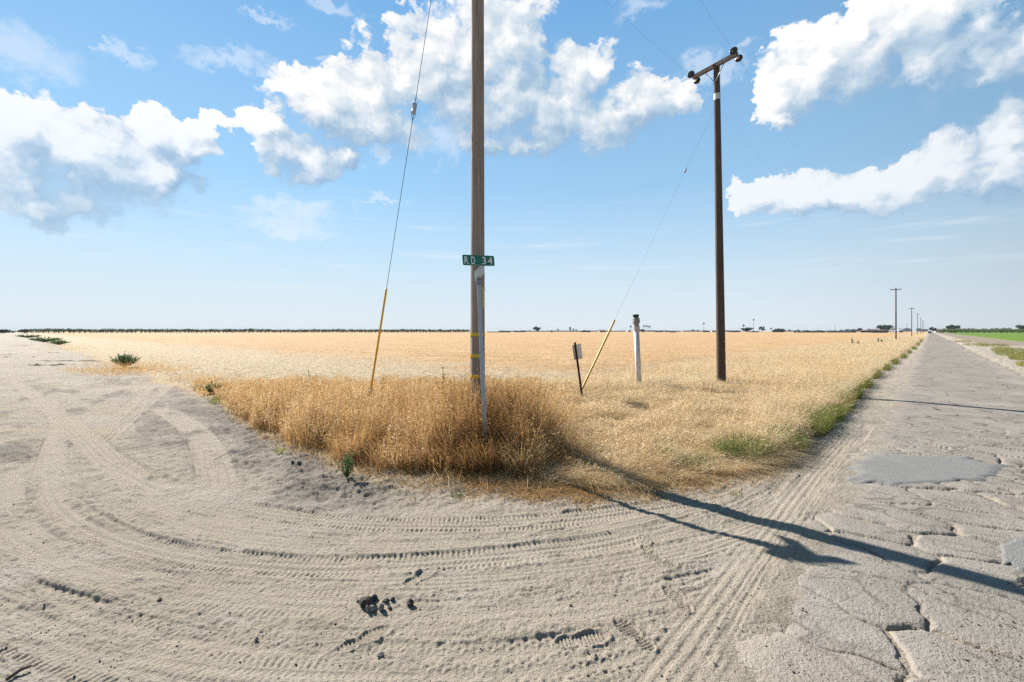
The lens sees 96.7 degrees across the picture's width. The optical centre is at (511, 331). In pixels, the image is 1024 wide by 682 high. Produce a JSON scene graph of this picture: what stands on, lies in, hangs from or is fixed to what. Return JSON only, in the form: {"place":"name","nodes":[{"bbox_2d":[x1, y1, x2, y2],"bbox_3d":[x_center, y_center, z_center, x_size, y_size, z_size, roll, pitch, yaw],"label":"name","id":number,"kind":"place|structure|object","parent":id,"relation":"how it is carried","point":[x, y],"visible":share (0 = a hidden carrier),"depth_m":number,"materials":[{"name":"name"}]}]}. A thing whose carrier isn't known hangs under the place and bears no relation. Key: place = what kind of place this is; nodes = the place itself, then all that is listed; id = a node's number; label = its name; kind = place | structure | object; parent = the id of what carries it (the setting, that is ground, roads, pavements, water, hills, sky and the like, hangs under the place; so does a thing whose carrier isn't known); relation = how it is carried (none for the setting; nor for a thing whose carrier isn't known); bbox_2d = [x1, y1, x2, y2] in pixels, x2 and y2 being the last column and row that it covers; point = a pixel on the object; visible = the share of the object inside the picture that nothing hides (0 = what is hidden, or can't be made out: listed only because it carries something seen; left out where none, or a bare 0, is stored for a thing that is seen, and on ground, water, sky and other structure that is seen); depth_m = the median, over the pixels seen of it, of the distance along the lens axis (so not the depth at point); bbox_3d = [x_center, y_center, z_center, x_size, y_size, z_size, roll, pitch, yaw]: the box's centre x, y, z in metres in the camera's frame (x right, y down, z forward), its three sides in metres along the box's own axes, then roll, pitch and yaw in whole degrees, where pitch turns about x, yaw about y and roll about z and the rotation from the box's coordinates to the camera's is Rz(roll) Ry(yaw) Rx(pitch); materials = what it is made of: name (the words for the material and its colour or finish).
{"place":"outdoors","nodes":[
{"label":"outdoors","id":0,"kind":"place"},
{"bbox_2d":[57,335,899,401],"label":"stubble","id":1,"kind":"object","parent":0,"point":[410,358],"visible":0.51,"depth_m":26.04,"materials":[{"name":"beige plant"}]},
{"bbox_2d":[0,331,1023,681],"bbox_3d":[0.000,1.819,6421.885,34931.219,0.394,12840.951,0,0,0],"label":"ground","id":2,"kind":"structure","parent":0,"point":[86,461],"depth_m":3.85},
{"bbox_2d":[0,329,15,332],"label":"tree","id":3,"kind":"object","parent":2,"relation":"on","point":[4,331],"visible":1,"depth_m":330.29,"materials":[{"name":"green plant"}]},
{"bbox_2d":[5,665,31,680],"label":"stick","id":4,"kind":"object","parent":2,"relation":"on","point":[16,672],"visible":1,"depth_m":2.32,"materials":[{"name":"grey wood"}]},
{"bbox_2d":[16,329,31,333],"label":"tree","id":5,"kind":"object","parent":2,"relation":"on","point":[24,330],"visible":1,"depth_m":327.92,"materials":[{"name":"green plant"}]},
{"bbox_2d":[15,334,40,337],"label":"weed","id":6,"kind":"object","parent":2,"relation":"on","point":[28,336],"visible":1,"depth_m":122.29,"materials":[{"name":"green plant"}]},
{"bbox_2d":[29,336,62,341],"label":"weed","id":7,"kind":"object","parent":2,"relation":"on","point":[41,339],"visible":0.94,"depth_m":73.76,"materials":[{"name":"green plant"}]},
{"bbox_2d":[28,363,75,365],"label":"dirt ridge","id":8,"kind":"structure","parent":2,"relation":"on","point":[36,364],"depth_m":23.34,"materials":[{"name":"soil"}]},
{"bbox_2d":[50,338,70,344],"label":"weed","id":9,"kind":"object","parent":2,"relation":"on","point":[58,342],"visible":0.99,"depth_m":58.70,"materials":[{"name":"green plant"}]},
{"bbox_2d":[39,360,94,361],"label":"dirt ridge","id":10,"kind":"structure","parent":2,"relation":"on","point":[65,360],"depth_m":26.81,"materials":[{"name":"soil"}]},
{"bbox_2d":[109,351,139,366],"bbox_3d":[-18.546,1.336,21.848,1.022,0.783,1.233,0,0,0],"label":"weed","id":11,"kind":"object","parent":2,"relation":"on","point":[123,359],"visible":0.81,"depth_m":21.68,"materials":[{"name":"green plant"}]},
{"bbox_2d":[199,381,223,391],"bbox_3d":[-8.354,1.559,12.684,0.519,0.354,0.530,0,0,0],"label":"weed","id":12,"kind":"object","parent":2,"relation":"on","point":[210,385],"visible":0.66,"depth_m":12.68,"materials":[{"name":"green plant"}]},
{"bbox_2d":[340,451,354,477],"bbox_3d":[-1.958,1.579,5.414,0.185,0.330,0.207,0,0,-22],"label":"weed","id":13,"kind":"object","parent":2,"relation":"on","point":[346,472],"visible":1,"depth_m":5.39,"materials":[{"name":"green plant"}]},
{"bbox_2d":[359,596,373,606],"bbox_3d":[-0.935,1.735,2.922,0.104,0.079,0.094,0,0,0],"label":"dirt clod","id":14,"kind":"object","parent":2,"relation":"on","point":[364,601],"visible":0.94,"depth_m":2.89,"materials":[{"name":"grey soil"}]},
{"bbox_2d":[370,605,375,611],"bbox_3d":[-0.873,1.743,2.853,0.036,0.050,0.033,0,0,35],"label":"dirt clod","id":15,"kind":"object","parent":2,"relation":"on","point":[372,608],"visible":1,"depth_m":2.84,"materials":[{"name":"grey soil"}]},
{"bbox_2d":[377,651,383,657],"bbox_3d":[-0.709,1.746,2.452,0.036,0.025,0.036,0,0,0],"label":"dirt clod","id":16,"kind":"object","parent":2,"relation":"on","point":[380,654],"visible":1,"depth_m":2.45,"materials":[{"name":"grey soil"}]},
{"bbox_2d":[379,603,383,610],"bbox_3d":[-0.822,1.738,2.862,0.035,0.055,0.044,0,0,-15],"label":"dirt clod","id":17,"kind":"object","parent":2,"relation":"on","point":[381,606],"visible":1,"depth_m":2.85,"materials":[{"name":"grey soil"}]},
{"bbox_2d":[407,599,413,606],"bbox_3d":[-0.655,1.736,2.906,0.049,0.048,0.044,0,0,22],"label":"dirt clod","id":18,"kind":"object","parent":2,"relation":"on","point":[410,602],"visible":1,"depth_m":2.90,"materials":[{"name":"grey soil"}]},
{"bbox_2d":[21,336,922,499],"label":"dry grass","id":19,"kind":"structure","parent":2,"relation":"on","point":[537,426],"depth_m":7.52,"materials":[{"name":"beige plant"}]},
{"bbox_2d":[470,0,484,414],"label":"utility pole","id":20,"kind":"object","parent":2,"relation":"on","point":[477,127],"visible":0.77,"depth_m":7.04,"materials":[{"name":"brown wood"}]},
{"bbox_2d":[368,2,430,399],"bbox_3d":[-1.757,-3.975,8.168,3.162,11.453,0.093,0,0,40],"label":"guy wire","id":21,"kind":"object","parent":20,"relation":"attached to","point":[414,106],"visible":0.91,"depth_m":8.74,"materials":[{"name":"metal"}]},
{"bbox_2d":[462,255,494,443],"bbox_3d":[-0.360,0.587,6.243,0.393,3.333,0.748,0,0,-33],"label":"street sign","id":22,"kind":"object","parent":2,"relation":"on","point":[481,261],"visible":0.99,"depth_m":6.25,"materials":[{"name":"metal"}]},
{"bbox_2d":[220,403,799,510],"bbox_3d":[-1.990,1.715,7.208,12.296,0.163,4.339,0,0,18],"label":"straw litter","id":23,"kind":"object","parent":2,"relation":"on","point":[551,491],"visible":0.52,"depth_m":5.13,"materials":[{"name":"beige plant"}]},
{"bbox_2d":[572,342,582,394],"bbox_3d":[1.655,1.143,11.205,0.337,1.756,0.126,0,0,-17],"label":"sign","id":24,"kind":"object","parent":2,"relation":"on","point":[577,351],"visible":0.94,"depth_m":11.19,"materials":[{"name":"metal"}]},
{"bbox_2d":[632,314,641,383],"bbox_3d":[3.869,0.780,14.069,0.333,2.614,0.234,0,0,-37],"label":"vent pipe","id":25,"kind":"object","parent":2,"relation":"on","point":[636,322],"visible":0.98,"depth_m":13.99,"materials":[{"name":"white plastic"}]},
{"bbox_2d":[688,47,742,383],"bbox_3d":[6.437,-3.154,14.479,0.826,10.803,1.774,0,0,-35],"label":"utility pole","id":26,"kind":"object","parent":2,"relation":"on","point":[720,326],"visible":0.96,"depth_m":14.43,"materials":[{"name":"brown wood"}]},
{"bbox_2d":[582,109,714,389],"bbox_3d":[4.017,-2.700,12.793,5.940,8.902,0.058,0,0,-34],"label":"guy wire","id":27,"kind":"object","parent":26,"relation":"attached to","point":[597,356],"visible":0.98,"depth_m":11.62,"materials":[{"name":"metal"}]},
{"bbox_2d":[741,327,752,331],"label":"tree","id":28,"kind":"object","parent":2,"relation":"on","point":[746,329],"visible":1,"depth_m":793.08,"materials":[{"name":"green plant"}]},
{"bbox_2d":[890,288,900,338],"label":"utility pole","id":29,"kind":"object","parent":2,"relation":"on","point":[895,289],"visible":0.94,"depth_m":89.27,"materials":[{"name":"brown wood"}]},
{"bbox_2d":[946,325,959,329],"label":"tree","id":30,"kind":"object","parent":2,"relation":"on","point":[955,327],"visible":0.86,"depth_m":637.72,"materials":[{"name":"green plant"}]},
{"bbox_2d":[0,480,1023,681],"bbox_3d":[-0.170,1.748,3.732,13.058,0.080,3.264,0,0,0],"label":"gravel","id":31,"kind":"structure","parent":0,"point":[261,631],"depth_m":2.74,"materials":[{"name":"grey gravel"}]},
{"bbox_2d":[0,0,1023,330],"label":"sky","id":32,"kind":"structure","parent":0,"point":[175,164],"materials":[{"name":"blue"}]},
{"bbox_2d":[207,339,1023,497],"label":"green grass","id":33,"kind":"structure","parent":0,"point":[826,424],"depth_m":7.63,"materials":[{"name":"green plant"}]},
{"bbox_2d":[737,358,783,392],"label":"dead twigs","id":34,"kind":"object","parent":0,"point":[749,379],"visible":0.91,"depth_m":11.64,"materials":[{"name":"beige plant"}]},
{"bbox_2d":[696,332,1023,681],"bbox_3d":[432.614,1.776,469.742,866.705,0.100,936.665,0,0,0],"label":"road","id":35,"kind":"structure","parent":0,"point":[963,400],"depth_m":3.44,"materials":[{"name":"grey asphalt"}]},
{"bbox_2d":[846,454,1008,486],"bbox_3d":[5.169,1.745,5.864,2.748,0.043,1.306,0,0,-7],"label":"road patch","id":36,"kind":"object","parent":35,"relation":"on","point":[893,470],"visible":0.98,"depth_m":5.69,"materials":[{"name":"grey asphalt"}]},
{"bbox_2d":[1000,538,1023,571],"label":"road patch","id":37,"kind":"object","parent":35,"relation":"on","point":[1012,554],"visible":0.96,"depth_m":3.52,"materials":[{"name":"grey asphalt"}]},
{"bbox_2d":[860,330,889,332],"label":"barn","id":38,"kind":"structure","parent":0,"point":[874,330],"depth_m":636.19,"materials":[{"name":"white metal"}]},
{"label":"terrain","id":39,"kind":"structure","parent":0,"visible":0},
{"bbox_2d":[498,330,624,331],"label":"distant trees","id":40,"kind":"object","parent":39,"relation":"on","point":[558,331],"visible":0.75,"depth_m":1979.92,"materials":[{"name":"green plant"}]},
{"bbox_2d":[647,330,740,331],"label":"distant trees","id":41,"kind":"object","parent":39,"relation":"on","point":[679,331],"visible":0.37,"depth_m":1999.57,"materials":[{"name":"green plant"}]},
{"bbox_2d":[772,328,784,331],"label":"bush","id":42,"kind":"object","parent":39,"relation":"on","point":[778,330],"visible":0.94,"depth_m":776.53,"materials":[{"name":"green plant"}]},
{"bbox_2d":[797,331,825,332],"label":"hedge","id":43,"kind":"object","parent":39,"relation":"on","point":[810,332],"visible":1,"depth_m":619.85,"materials":[{"name":"green plant"}]},
{"bbox_2d":[784,330,848,331],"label":"distant trees","id":44,"kind":"object","parent":39,"relation":"on","point":[816,330],"visible":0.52,"depth_m":2186.30,"materials":[{"name":"green plant"}]},
{"bbox_2d":[827,331,855,332],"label":"hedge","id":45,"kind":"object","parent":39,"relation":"on","point":[842,332],"visible":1,"depth_m":619.41,"materials":[{"name":"green plant"}]},
{"bbox_2d":[840,329,882,331],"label":"distant trees","id":46,"kind":"object","parent":39,"relation":"on","point":[850,330],"visible":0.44,"depth_m":2498.34,"materials":[{"name":"green plant"}]},
{"bbox_2d":[876,325,893,329],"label":"tree","id":47,"kind":"object","parent":39,"relation":"on","point":[885,327],"visible":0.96,"depth_m":698.11,"materials":[{"name":"green plant"}]},
{"bbox_2d":[889,328,928,331],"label":"distant trees","id":48,"kind":"object","parent":39,"relation":"on","point":[909,330],"visible":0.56,"depth_m":2296.25,"materials":[{"name":"green plant"}]},
{"bbox_2d":[909,308,914,335],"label":"utility pole","id":49,"kind":"object","parent":39,"relation":"on","point":[911,319],"visible":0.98,"depth_m":164.09,"materials":[{"name":"grey wood"}]},
{"bbox_2d":[956,328,1011,329],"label":"distant trees","id":50,"kind":"object","parent":39,"relation":"on","point":[985,329],"visible":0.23,"depth_m":2406.21,"materials":[{"name":"green plant"}]}
]}

